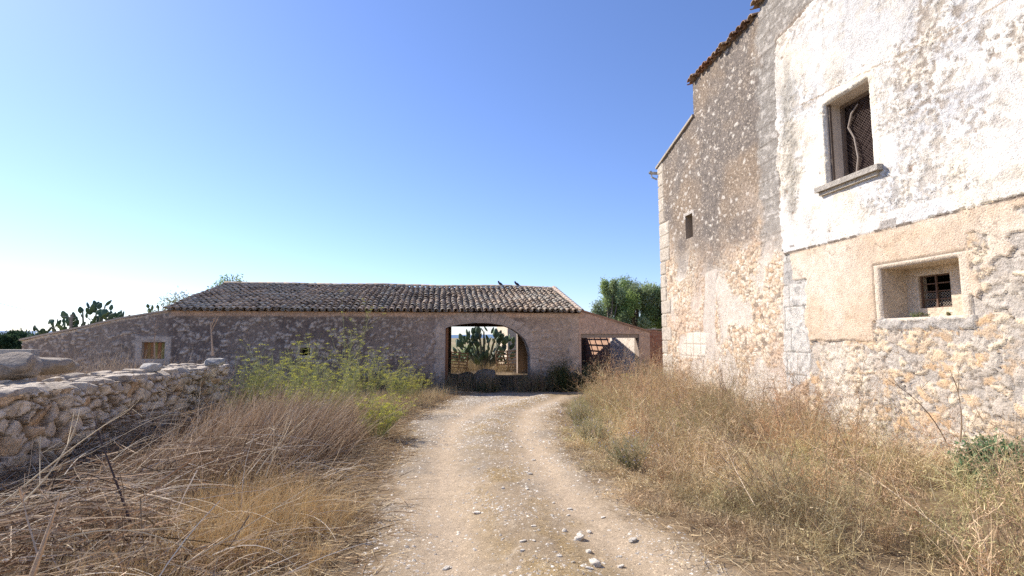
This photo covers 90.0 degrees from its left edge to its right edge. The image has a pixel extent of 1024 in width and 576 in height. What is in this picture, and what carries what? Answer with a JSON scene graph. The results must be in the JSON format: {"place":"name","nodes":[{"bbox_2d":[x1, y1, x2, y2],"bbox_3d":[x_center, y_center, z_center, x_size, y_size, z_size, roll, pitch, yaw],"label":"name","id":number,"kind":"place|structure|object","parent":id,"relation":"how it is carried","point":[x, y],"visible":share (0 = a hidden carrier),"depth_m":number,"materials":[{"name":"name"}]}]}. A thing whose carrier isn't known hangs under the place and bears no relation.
{"place":"outdoors","nodes":[
{"label":"outdoors","id":0,"kind":"place"},
{"bbox_2d":[0,331,493,337],"bbox_3d":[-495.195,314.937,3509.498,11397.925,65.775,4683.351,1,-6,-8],"label":"hills","id":1,"kind":"structure","parent":0,"point":[452,336],"depth_m":4785.69,"materials":[{"name":"green plant"}]},
{"bbox_2d":[0,0,759,334],"label":"sky","id":2,"kind":"structure","parent":0,"point":[149,149],"materials":[{"name":"blue"}]},
{"bbox_2d":[319,381,461,416],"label":"grass","id":3,"kind":"structure","parent":0,"point":[423,393],"depth_m":15.46,"materials":[{"name":"plant"}]},
{"bbox_2d":[451,358,516,372],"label":"yard grass","id":4,"kind":"structure","parent":0,"point":[474,366],"depth_m":31.03,"materials":[{"name":"green plant"}]},
{"bbox_2d":[0,338,1023,575],"bbox_3d":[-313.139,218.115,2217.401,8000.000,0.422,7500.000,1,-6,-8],"label":"ground","id":5,"kind":"structure","parent":0,"point":[867,572],"depth_m":4.75,"materials":[{"name":"soil"}]},
{"bbox_2d":[0,327,35,348],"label":"carob tree","id":6,"kind":"object","parent":5,"relation":"on","point":[9,339],"visible":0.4,"depth_m":52.21,"materials":[{"name":"green plant"}]},
{"bbox_2d":[0,349,39,382],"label":"wall","id":7,"kind":"structure","parent":5,"relation":"on","point":[35,352],"depth_m":15.96,"materials":[{"name":"stone"}]},
{"bbox_2d":[21,316,85,342],"bbox_3d":[-25.161,3.222,28.597,3.425,3.355,1.781,1,-6,-8],"label":"prickly pear","id":8,"kind":"object","parent":5,"relation":"on","point":[58,325],"visible":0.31,"depth_m":28.22,"materials":[{"name":"green plant"}]},
{"bbox_2d":[69,314,72,327],"bbox_3d":[-24.083,3.130,27.849,0.140,3.375,0.140,1,-6,-8],"label":"wire post","id":9,"kind":"object","parent":5,"relation":"on","point":[71,321],"visible":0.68,"depth_m":27.94,"materials":[{"name":"wood"}]},
{"bbox_2d":[0,303,75,317],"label":"wire","id":10,"kind":"object","parent":9,"relation":"attached to","point":[34,311],"visible":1,"depth_m":24.19,"materials":[{"name":"grey metal"}]},
{"bbox_2d":[60,300,121,325],"bbox_3d":[-23.736,2.774,28.836,3.332,4.291,1.780,1,-6,-8],"label":"prickly pear","id":11,"kind":"object","parent":5,"relation":"on","point":[103,313],"visible":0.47,"depth_m":28.86,"materials":[{"name":"green plant"}]},
{"bbox_2d":[87,305,129,323],"bbox_3d":[-23.117,3.011,29.962,3.038,4.038,1.803,1,-6,-8],"label":"prickly pear","id":12,"kind":"object","parent":5,"relation":"on","point":[111,307],"visible":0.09,"depth_m":29.54,"materials":[{"name":"green plant"}]},
{"bbox_2d":[0,363,229,483],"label":"dry stone wall","id":13,"kind":"structure","parent":5,"relation":"on","point":[30,412],"depth_m":7.83,"materials":[{"name":"stone"}]},
{"bbox_2d":[0,352,42,380],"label":"boulder","id":14,"kind":"object","parent":13,"relation":"on","point":[18,365],"visible":0.98,"depth_m":7.49,"materials":[{"name":"stone"}]},
{"bbox_2d":[38,357,79,374],"bbox_3d":[-7.930,1.330,8.787,0.681,0.326,0.625,1,-6,-14],"label":"boulder","id":15,"kind":"object","parent":13,"relation":"on","point":[51,365],"visible":0.71,"depth_m":8.68,"materials":[{"name":"stone"}]},
{"bbox_2d":[140,363,162,371],"bbox_3d":[-6.997,1.541,9.926,0.389,0.179,0.291,1,-6,-8],"label":"loose stone","id":16,"kind":"object","parent":13,"relation":"on","point":[151,367],"visible":0.94,"depth_m":9.86,"materials":[{"name":"stone"}]},
{"bbox_2d":[204,358,224,365],"bbox_3d":[-6.669,1.665,11.466,0.424,0.187,0.317,1,-6,-8],"label":"loose stone","id":17,"kind":"object","parent":13,"relation":"on","point":[214,362],"visible":1,"depth_m":11.37,"materials":[{"name":"stone"}]},
{"bbox_2d":[210,314,219,355],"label":"wall stalk","id":18,"kind":"object","parent":13,"relation":"on","point":[212,351],"depth_m":12.97,"materials":[{"name":"plant"}]},
{"bbox_2d":[0,336,298,402],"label":"dry weeds","id":19,"kind":"object","parent":5,"relation":"on","point":[114,368],"visible":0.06,"depth_m":15.41,"materials":[{"name":"brown plant"}]},
{"bbox_2d":[146,309,157,357],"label":"wall stalk","id":20,"kind":"object","parent":5,"relation":"on","point":[154,333],"depth_m":12.81,"materials":[{"name":"plant"}]},
{"bbox_2d":[146,304,166,311],"bbox_3d":[-20.404,2.947,29.223,1.595,4.020,1.594,1,-6,-8],"label":"prickly pear","id":21,"kind":"object","parent":5,"relation":"on","point":[148,306],"visible":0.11,"depth_m":28.90,"materials":[{"name":"green plant"}]},
{"bbox_2d":[148,290,188,312],"bbox_3d":[-19.553,2.509,29.439,3.434,5.356,2.467,1,-6,-8],"label":"fig tree","id":22,"kind":"object","parent":5,"relation":"on","point":[174,299],"visible":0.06,"depth_m":29.45,"materials":[{"name":"green plant"}]},
{"bbox_2d":[13,453,383,575],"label":"golden grass","id":23,"kind":"structure","parent":5,"relation":"on","point":[268,499],"depth_m":4.52,"materials":[{"name":"yellow plant"}]},
{"bbox_2d":[186,436,344,562],"bbox_3d":[-1.597,1.434,3.534,0.249,0.639,1.052,-5,-7,42],"label":"dry cane","id":24,"kind":"object","parent":23,"relation":"on","point":[263,515],"visible":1,"depth_m":3.48,"materials":[{"name":"brown plant"}]},
{"bbox_2d":[0,355,417,575],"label":"dead reeds","id":25,"kind":"object","parent":5,"relation":"on","point":[224,438],"visible":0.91,"depth_m":5.81,"materials":[{"name":"brown plant"}]},
{"bbox_2d":[18,484,62,575],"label":"cane stake","id":26,"kind":"object","parent":25,"relation":"on","point":[37,560],"visible":1,"depth_m":2.79,"materials":[{"name":"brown wood"}]},
{"bbox_2d":[12,409,83,511],"bbox_3d":[-3.254,1.189,3.681,0.271,0.567,0.758,3,-6,-29],"label":"dry cane","id":27,"kind":"object","parent":25,"relation":"on","point":[34,490],"visible":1,"depth_m":3.56,"materials":[{"name":"beige plant"}]},
{"bbox_2d":[0,391,144,505],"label":"dry cane","id":28,"kind":"object","parent":25,"relation":"on","point":[24,485],"visible":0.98,"depth_m":3.67,"materials":[{"name":"beige plant"}]},
{"bbox_2d":[79,408,130,521],"bbox_3d":[-3.316,1.446,4.229,0.641,0.854,0.115,-2,-6,16],"label":"dark stick","id":29,"kind":"object","parent":25,"relation":"on","point":[117,486],"visible":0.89,"depth_m":4.20,"materials":[{"name":"brown wood"}]},
{"bbox_2d":[58,519,197,552],"bbox_3d":[-2.321,1.586,3.175,0.331,0.204,0.731,-5,-8,43],"label":"dry cane","id":30,"kind":"object","parent":25,"relation":"on","point":[137,530],"visible":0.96,"depth_m":3.24,"materials":[{"name":"beige plant"}]},
{"bbox_2d":[265,398,324,476],"bbox_3d":[-2.102,1.443,5.034,0.563,0.738,0.226,1,-6,-8],"label":"dry cane","id":31,"kind":"object","parent":25,"relation":"on","point":[282,435],"visible":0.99,"depth_m":4.98,"materials":[{"name":"beige plant"}]},
{"bbox_2d":[253,395,337,474],"bbox_3d":[-2.176,1.438,5.171,0.337,0.688,0.859,-4,-7,32],"label":"dry cane","id":32,"kind":"object","parent":25,"relation":"on","point":[284,435],"visible":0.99,"depth_m":4.98,"materials":[{"name":"beige plant"}]},
{"bbox_2d":[207,271,246,287],"bbox_3d":[-17.423,2.143,30.973,2.917,6.380,2.191,1,-6,-8],"label":"fig tree","id":33,"kind":"object","parent":5,"relation":"on","point":[224,279],"visible":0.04,"depth_m":31.27,"materials":[{"name":"green plant"}]},
{"bbox_2d":[211,357,277,415],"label":"fennel bush","id":34,"kind":"object","parent":5,"relation":"on","point":[254,382],"visible":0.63,"depth_m":11.11,"materials":[{"name":"green plant"}]},
{"bbox_2d":[233,339,305,403],"bbox_3d":[-5.296,2.074,11.319,1.616,1.886,1.688,3,-6,-30],"label":"fennel bush","id":35,"kind":"object","parent":5,"relation":"on","point":[268,384],"visible":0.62,"depth_m":11.27,"materials":[{"name":"green plant"}]},
{"bbox_2d":[252,374,316,408],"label":"fennel bush","id":36,"kind":"object","parent":5,"relation":"on","point":[291,392],"visible":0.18,"depth_m":9.89,"materials":[{"name":"green plant"}]},
{"bbox_2d":[264,333,347,395],"bbox_3d":[-4.850,2.077,12.088,1.599,2.022,1.967,-3,-6,25],"label":"fennel bush","id":37,"kind":"object","parent":5,"relation":"on","point":[307,372],"visible":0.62,"depth_m":11.95,"materials":[{"name":"green plant"}]},
{"bbox_2d":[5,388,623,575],"bbox_3d":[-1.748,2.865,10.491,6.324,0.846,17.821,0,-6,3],"label":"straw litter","id":38,"kind":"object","parent":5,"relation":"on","point":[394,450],"visible":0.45,"depth_m":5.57,"materials":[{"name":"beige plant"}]},
{"bbox_2d":[285,377,360,419],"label":"fennel bush","id":39,"kind":"object","parent":5,"relation":"on","point":[340,387],"visible":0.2,"depth_m":10.20,"materials":[{"name":"green plant"}]},
{"bbox_2d":[300,355,367,409],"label":"fennel bush","id":40,"kind":"object","parent":5,"relation":"on","point":[329,383],"visible":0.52,"depth_m":11.38,"materials":[{"name":"green plant"}]},
{"bbox_2d":[19,281,650,392],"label":"barn","id":41,"kind":"structure","parent":5,"relation":"on","point":[414,325],"depth_m":19.50,"materials":[{"name":"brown stone"}]},
{"bbox_2d":[141,342,164,358],"bbox_3d":[-12.843,2.259,18.532,0.800,0.640,0.540,1,-6,-8],"label":"window","id":42,"kind":"structure","parent":41,"relation":"in","point":[149,350],"depth_m":18.40,"materials":[{"name":"brown wood"}]},
{"bbox_2d":[300,348,309,355],"bbox_3d":[-7.710,2.382,19.225,0.460,0.390,0.500,1,-6,-8],"label":"window","id":43,"kind":"structure","parent":41,"relation":"in","point":[302,350],"depth_m":19.44,"materials":[{"name":"black"}]},
{"bbox_2d":[327,290,383,405],"bbox_3d":[-4.305,1.671,13.854,1.687,3.178,1.390,1,-6,-8],"label":"fennel bush","id":44,"kind":"object","parent":5,"relation":"on","point":[351,347],"visible":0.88,"depth_m":13.94,"materials":[{"name":"green plant"}]},
{"bbox_2d":[334,346,408,412],"bbox_3d":[-3.779,2.324,13.010,1.921,1.688,1.489,-2,-6,19],"label":"fennel bush","id":45,"kind":"object","parent":5,"relation":"on","point":[369,374],"visible":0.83,"depth_m":12.99,"materials":[{"name":"green plant"}]},
{"bbox_2d":[354,383,415,437],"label":"fennel bush","id":46,"kind":"object","parent":5,"relation":"on","point":[383,427],"visible":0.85,"depth_m":9.39,"materials":[{"name":"green plant"}]},
{"bbox_2d":[376,356,433,403],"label":"fennel bush","id":47,"kind":"object","parent":5,"relation":"on","point":[399,386],"visible":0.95,"depth_m":14.67,"materials":[{"name":"green plant"}]},
{"bbox_2d":[397,366,432,396],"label":"fennel bush","id":48,"kind":"object","parent":5,"relation":"on","point":[413,383],"visible":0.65,"depth_m":15.96,"materials":[{"name":"green plant"}]},
{"bbox_2d":[405,373,429,391],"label":"bush","id":49,"kind":"object","parent":5,"relation":"on","point":[418,383],"visible":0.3,"depth_m":18.53,"materials":[{"name":"green plant"}]},
{"bbox_2d":[451,351,468,369],"bbox_3d":[-3.136,4.312,30.305,1.052,1.046,0.097,6,-18,-7],"label":"pallet","id":50,"kind":"object","parent":5,"relation":"on","point":[459,358],"visible":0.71,"depth_m":30.29,"materials":[{"name":"brown wood"}]},
{"bbox_2d":[319,360,601,393],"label":"barn foot weeds","id":51,"kind":"object","parent":5,"relation":"on","point":[489,379],"visible":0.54,"depth_m":18.91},
{"bbox_2d":[451,351,472,363],"bbox_3d":[-3.470,4.983,35.519,1.860,1.314,1.490,1,-6,-8],"label":"prickly pear","id":52,"kind":"object","parent":5,"relation":"on","point":[462,357],"visible":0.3,"depth_m":35.43,"materials":[{"name":"green plant"}]},
{"bbox_2d":[456,372,473,380],"bbox_3d":[-2.155,4.105,23.643,0.863,0.464,0.560,1,-6,-8],"label":"boulder","id":53,"kind":"object","parent":5,"relation":"on","point":[463,379],"visible":0.41,"depth_m":23.44,"materials":[{"name":"stone"}]},
{"bbox_2d":[451,344,489,362],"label":"hedge bush","id":54,"kind":"object","parent":5,"relation":"on","point":[463,350],"visible":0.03,"depth_m":41.53,"materials":[{"name":"green plant"}]},
{"bbox_2d":[452,327,515,368],"bbox_3d":[-1.731,3.927,33.395,4.340,2.992,1.766,1,-6,-8],"label":"prickly pear","id":55,"kind":"object","parent":5,"relation":"on","point":[480,357],"visible":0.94,"depth_m":33.14,"materials":[{"name":"green plant"}]},
{"bbox_2d":[474,369,495,383],"bbox_3d":[-1.135,3.731,21.393,0.960,0.718,0.758,1,-6,-8],"label":"boulder","id":56,"kind":"object","parent":5,"relation":"on","point":[488,370],"visible":0.3,"depth_m":21.17,"materials":[{"name":"stone"}]},
{"bbox_2d":[476,381,500,392],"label":"bush","id":57,"kind":"object","parent":5,"relation":"on","point":[485,388],"visible":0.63,"depth_m":18.72,"materials":[{"name":"green plant"}]},
{"bbox_2d":[495,350,516,369],"bbox_3d":[-0.266,4.377,31.125,1.422,1.187,0.097,-1,-17,-8],"label":"pallet","id":58,"kind":"object","parent":5,"relation":"on","point":[507,357],"visible":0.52,"depth_m":31.08,"materials":[{"name":"brown wood"}]},
{"bbox_2d":[497,327,516,366],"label":"outbuilding","id":59,"kind":"structure","parent":5,"relation":"on","point":[506,331],"depth_m":35.40,"materials":[{"name":"stone"}]},
{"bbox_2d":[524,370,546,390],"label":"bush","id":60,"kind":"object","parent":5,"relation":"on","point":[535,382],"visible":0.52,"depth_m":19.18,"materials":[{"name":"green plant"}]},
{"bbox_2d":[542,355,582,392],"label":"bush","id":61,"kind":"object","parent":5,"relation":"on","point":[562,373],"visible":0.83,"depth_m":19.00,"materials":[{"name":"green plant"}]},
{"bbox_2d":[561,393,599,425],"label":"chicory bush","id":62,"kind":"object","parent":5,"relation":"on","point":[576,413],"visible":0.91,"depth_m":10.99,"materials":[{"name":"green plant"}]},
{"bbox_2d":[556,412,621,447],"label":"chicory bush","id":63,"kind":"object","parent":5,"relation":"on","point":[588,427],"visible":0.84,"depth_m":8.71,"materials":[{"name":"beige plant"}]},
{"bbox_2d":[576,358,603,391],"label":"bush","id":64,"kind":"object","parent":5,"relation":"on","point":[587,372],"visible":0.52,"depth_m":18.93,"materials":[{"name":"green plant"}]},
{"bbox_2d":[575,377,606,398],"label":"weed bush","id":65,"kind":"object","parent":5,"relation":"on","point":[590,386],"visible":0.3,"depth_m":15.42,"materials":[{"name":"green plant"}]},
{"bbox_2d":[589,274,631,324],"bbox_3d":[6.498,2.328,34.112,2.890,6.619,2.822,5,-8,-43],"label":"olive tree","id":66,"kind":"object","parent":5,"relation":"on","point":[612,294],"visible":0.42,"depth_m":34.08,"materials":[{"name":"green plant"}]},
{"bbox_2d":[601,368,624,388],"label":"bush","id":67,"kind":"object","parent":5,"relation":"on","point":[611,377],"visible":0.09,"depth_m":19.86,"materials":[{"name":"beige plant"}]},
{"bbox_2d":[596,275,661,330],"bbox_3d":[8.531,2.347,35.642,6.062,6.903,4.602,1,-6,-8],"label":"olive tree","id":68,"kind":"object","parent":5,"relation":"on","point":[638,300],"visible":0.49,"depth_m":34.33,"materials":[{"name":"green plant"}]},
{"bbox_2d":[599,423,658,469],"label":"chicory bush","id":69,"kind":"object","parent":5,"relation":"on","point":[626,457],"visible":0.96,"depth_m":7.12,"materials":[{"name":"green plant"}]},
{"bbox_2d":[627,354,657,375],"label":"weed bush","id":70,"kind":"object","parent":5,"relation":"on","point":[642,366],"visible":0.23,"depth_m":19.47,"materials":[{"name":"beige plant"}]},
{"bbox_2d":[642,285,661,330],"bbox_3d":[10.678,2.306,34.750,3.660,6.789,3.457,-4,-7,39],"label":"olive tree","id":71,"kind":"object","parent":5,"relation":"on","point":[657,295],"visible":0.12,"depth_m":34.22,"materials":[{"name":"green plant"}]},
{"bbox_2d":[647,329,662,378],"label":"brick wall","id":72,"kind":"structure","parent":5,"relation":"on","point":[656,339],"depth_m":22.46,"materials":[{"name":"brown brick"}]},
{"bbox_2d":[717,377,786,465],"bbox_3d":[3.271,1.890,7.041,0.277,1.294,1.449,2,-6,-22],"label":"dead stem","id":73,"kind":"object","parent":5,"relation":"on","point":[745,416],"visible":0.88,"depth_m":7.20,"materials":[{"name":"brown plant"}]},
{"bbox_2d":[541,394,996,575],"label":"straw litter","id":74,"kind":"object","parent":5,"relation":"on","point":[639,499],"visible":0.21,"depth_m":4.65,"materials":[{"name":"beige plant"}]},
{"bbox_2d":[547,326,1023,575],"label":"dry brush","id":75,"kind":"object","parent":5,"relation":"on","point":[654,400],"visible":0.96,"depth_m":5.58,"materials":[{"name":"beige plant"}]},
{"bbox_2d":[655,373,687,422],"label":"dead stem","id":76,"kind":"object","parent":75,"relation":"on","point":[674,398],"visible":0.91,"depth_m":9.27,"materials":[{"name":"beige plant"}]},
{"bbox_2d":[707,440,754,505],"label":"dead stem","id":77,"kind":"object","parent":75,"relation":"on","point":[735,469],"visible":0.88,"depth_m":5.18,"materials":[{"name":"beige plant"}]},
{"bbox_2d":[832,457,960,543],"bbox_3d":[3.516,1.866,4.675,0.316,0.454,1.164,2,-6,-18],"label":"dead stem","id":78,"kind":"object","parent":75,"relation":"on","point":[903,499],"visible":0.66,"depth_m":4.57,"materials":[{"name":"beige plant"}]},
{"bbox_2d":[881,367,946,441],"bbox_3d":[4.966,1.440,6.414,0.681,0.901,0.234,0,-6,3],"label":"dead stem","id":79,"kind":"object","parent":75,"relation":"on","point":[920,404],"visible":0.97,"depth_m":6.36,"materials":[{"name":"brown plant"}]},
{"bbox_2d":[944,364,961,441],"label":"dead stem","id":80,"kind":"object","parent":75,"relation":"on","point":[959,401],"visible":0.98,"depth_m":6.42,"materials":[{"name":"brown plant"}]},
{"bbox_2d":[649,0,1023,460],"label":"farmhouse","id":81,"kind":"object","parent":5,"relation":"on","point":[850,173],"visible":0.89,"depth_m":9.03,"materials":[{"name":"beige stone"}]},
{"bbox_2d":[685,213,692,238],"bbox_3d":[5.514,-1.832,15.263,0.500,0.710,0.440,1,-6,-8],"label":"window","id":82,"kind":"structure","parent":81,"relation":"in","point":[688,219],"depth_m":15.46,"materials":[{"name":"brown stone"}]},
{"bbox_2d":[814,81,882,196],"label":"window","id":83,"kind":"structure","parent":81,"relation":"in","point":[849,127],"depth_m":9.73,"materials":[{"name":"brown wood"}]},
{"bbox_2d":[910,311,930,316],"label":"sill weed","id":84,"kind":"object","parent":81,"relation":"on","point":[919,314],"visible":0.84,"depth_m":7.97,"materials":[{"name":"green plant"}]},
{"bbox_2d":[881,258,962,318],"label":"window","id":85,"kind":"structure","parent":81,"relation":"in","point":[933,288],"depth_m":8.45,"materials":[{"name":"metal"}]},
{"bbox_2d":[813,391,877,498],"bbox_3d":[4.080,1.914,6.220,0.592,1.212,0.950,4,-7,-34],"label":"dead stem","id":86,"kind":"object","parent":5,"relation":"on","point":[840,436],"visible":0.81,"depth_m":6.27,"materials":[{"name":"brown plant"}]},
{"bbox_2d":[945,427,1023,501],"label":"mallow plant","id":87,"kind":"object","parent":5,"relation":"on","point":[976,451],"visible":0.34,"depth_m":6.01,"materials":[{"name":"green plant"}]},
{"bbox_2d":[357,390,738,575],"bbox_3d":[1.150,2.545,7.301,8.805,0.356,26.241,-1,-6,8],"label":"dirt road","id":88,"kind":"structure","parent":0,"point":[439,466],"depth_m":5.32,"materials":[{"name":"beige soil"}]},
{"bbox_2d":[574,534,584,540],"bbox_3d":[0.589,2.205,4.521,0.082,0.046,0.125,-4,-7,33],"label":"track stone","id":89,"kind":"object","parent":88,"relation":"on","point":[579,537],"visible":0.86,"depth_m":4.49,"materials":[{"name":"stone"}]},
{"bbox_2d":[589,558,601,566],"bbox_3d":[0.642,2.129,3.970,0.084,0.048,0.125,1,-6,-12],"label":"track stone","id":90,"kind":"object","parent":88,"relation":"on","point":[594,562],"visible":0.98,"depth_m":3.94,"materials":[{"name":"stone"}]},
{"bbox_2d":[628,537,636,542],"bbox_3d":[1.068,2.226,4.523,0.101,0.035,0.064,4,-7,-35],"label":"track stone","id":91,"kind":"object","parent":88,"relation":"on","point":[632,539],"visible":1,"depth_m":4.50,"materials":[{"name":"stone"}]}
]}

